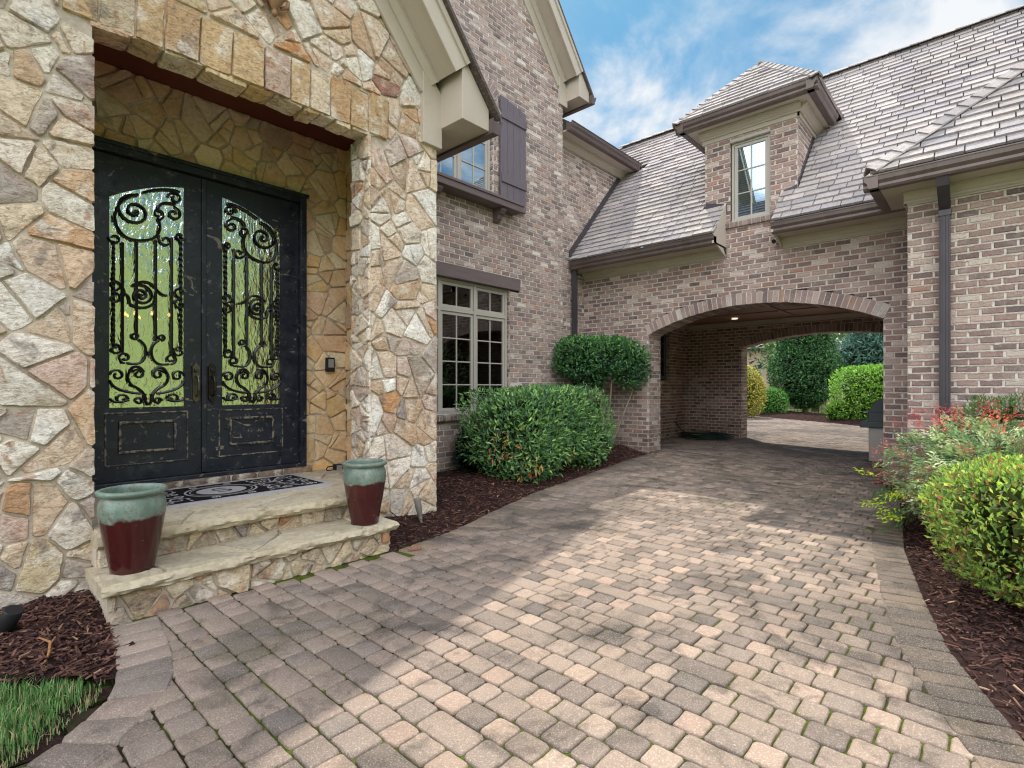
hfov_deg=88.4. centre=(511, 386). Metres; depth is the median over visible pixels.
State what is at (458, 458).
shrub
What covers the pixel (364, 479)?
planter pot
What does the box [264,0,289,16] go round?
wall ornament
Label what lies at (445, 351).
house plant
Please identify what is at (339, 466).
key lock box
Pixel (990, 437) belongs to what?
nandina shrub
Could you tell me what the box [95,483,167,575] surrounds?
planter pot
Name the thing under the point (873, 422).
barbecue grill
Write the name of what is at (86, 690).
ground
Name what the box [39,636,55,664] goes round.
twig
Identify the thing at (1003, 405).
flowering shrub
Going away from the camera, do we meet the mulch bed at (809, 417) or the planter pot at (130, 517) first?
the planter pot at (130, 517)
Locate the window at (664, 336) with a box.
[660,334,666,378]
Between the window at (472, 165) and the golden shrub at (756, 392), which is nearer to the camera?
the window at (472, 165)
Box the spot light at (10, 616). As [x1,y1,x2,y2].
[0,605,23,632]
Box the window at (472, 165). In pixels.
[437,140,489,190]
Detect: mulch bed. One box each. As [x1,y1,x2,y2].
[0,592,134,684]
[387,445,644,551]
[747,409,866,425]
[886,486,1023,740]
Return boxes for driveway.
[16,416,1023,767]
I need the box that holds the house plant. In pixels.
[442,335,468,401]
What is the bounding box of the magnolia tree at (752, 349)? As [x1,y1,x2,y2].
[747,343,770,374]
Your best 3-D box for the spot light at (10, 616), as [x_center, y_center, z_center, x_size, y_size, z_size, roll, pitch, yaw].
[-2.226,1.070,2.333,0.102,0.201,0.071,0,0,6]
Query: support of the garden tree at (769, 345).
on the ground at (86, 690)
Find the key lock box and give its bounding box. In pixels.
[326,463,342,470]
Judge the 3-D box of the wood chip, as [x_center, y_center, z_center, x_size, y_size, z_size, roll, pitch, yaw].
[-0.684,1.133,3.693,0.099,0.018,0.020,0,0,-29]
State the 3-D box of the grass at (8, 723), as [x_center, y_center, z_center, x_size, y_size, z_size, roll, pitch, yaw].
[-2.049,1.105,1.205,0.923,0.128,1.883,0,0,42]
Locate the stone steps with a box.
[85,465,399,625]
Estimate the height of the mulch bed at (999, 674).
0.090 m
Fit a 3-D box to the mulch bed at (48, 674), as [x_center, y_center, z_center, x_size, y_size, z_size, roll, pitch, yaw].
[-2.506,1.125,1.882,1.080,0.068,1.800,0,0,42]
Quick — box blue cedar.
[830,333,882,390]
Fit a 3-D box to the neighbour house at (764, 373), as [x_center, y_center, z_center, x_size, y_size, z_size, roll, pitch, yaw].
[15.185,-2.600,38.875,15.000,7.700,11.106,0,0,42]
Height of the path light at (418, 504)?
0.267 m
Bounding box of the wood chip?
[407,546,421,550]
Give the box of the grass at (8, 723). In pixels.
[0,674,104,767]
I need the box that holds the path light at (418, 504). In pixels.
[413,497,422,522]
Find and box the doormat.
[95,473,331,509]
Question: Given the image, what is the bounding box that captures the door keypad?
[325,357,334,371]
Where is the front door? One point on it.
(199, 276)
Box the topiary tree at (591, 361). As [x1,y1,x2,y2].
[551,333,652,450]
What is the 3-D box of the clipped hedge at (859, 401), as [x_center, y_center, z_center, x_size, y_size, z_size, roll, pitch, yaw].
[11.470,0.210,16.463,3.002,1.965,2.129,0,0,42]
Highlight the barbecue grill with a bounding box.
[860,398,882,467]
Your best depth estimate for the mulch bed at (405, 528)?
5.22 m
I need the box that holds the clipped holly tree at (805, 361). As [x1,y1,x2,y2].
[766,333,844,411]
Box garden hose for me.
[674,421,734,439]
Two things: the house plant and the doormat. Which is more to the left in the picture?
the doormat
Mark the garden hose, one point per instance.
(712, 436)
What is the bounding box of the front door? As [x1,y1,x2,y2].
[92,135,308,489]
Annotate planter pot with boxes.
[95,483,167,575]
[342,458,386,524]
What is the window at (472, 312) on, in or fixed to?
in the house at (228, 228)
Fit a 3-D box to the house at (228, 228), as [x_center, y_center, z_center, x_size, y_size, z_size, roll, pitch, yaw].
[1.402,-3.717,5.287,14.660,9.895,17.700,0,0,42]
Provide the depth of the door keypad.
5.00 m
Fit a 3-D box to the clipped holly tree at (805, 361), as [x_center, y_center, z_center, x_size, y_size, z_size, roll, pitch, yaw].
[11.921,-1.073,21.360,2.859,4.566,2.886,0,0,42]
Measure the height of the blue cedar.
4.449 m
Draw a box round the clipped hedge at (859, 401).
[824,363,882,419]
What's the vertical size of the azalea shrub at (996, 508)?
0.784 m
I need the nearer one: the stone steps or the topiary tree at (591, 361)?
the stone steps
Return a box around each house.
[0,0,1023,610]
[747,344,841,407]
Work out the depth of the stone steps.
3.17 m
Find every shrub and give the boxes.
[451,422,489,472]
[453,382,617,483]
[747,365,767,417]
[760,386,789,412]
[853,397,1023,545]
[914,451,1023,608]
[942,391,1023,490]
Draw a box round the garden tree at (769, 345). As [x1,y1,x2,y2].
[757,333,852,411]
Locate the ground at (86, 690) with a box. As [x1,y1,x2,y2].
[0,394,899,767]
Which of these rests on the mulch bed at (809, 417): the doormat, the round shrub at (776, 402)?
the round shrub at (776, 402)
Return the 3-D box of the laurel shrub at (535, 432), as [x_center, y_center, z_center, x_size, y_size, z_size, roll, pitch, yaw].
[0.393,0.552,6.859,1.247,1.230,2.580,0,0,42]
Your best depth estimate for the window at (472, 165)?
7.04 m
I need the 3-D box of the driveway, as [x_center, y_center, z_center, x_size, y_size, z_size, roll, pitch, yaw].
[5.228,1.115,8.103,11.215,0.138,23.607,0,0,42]
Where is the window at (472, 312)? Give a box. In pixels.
[436,276,506,413]

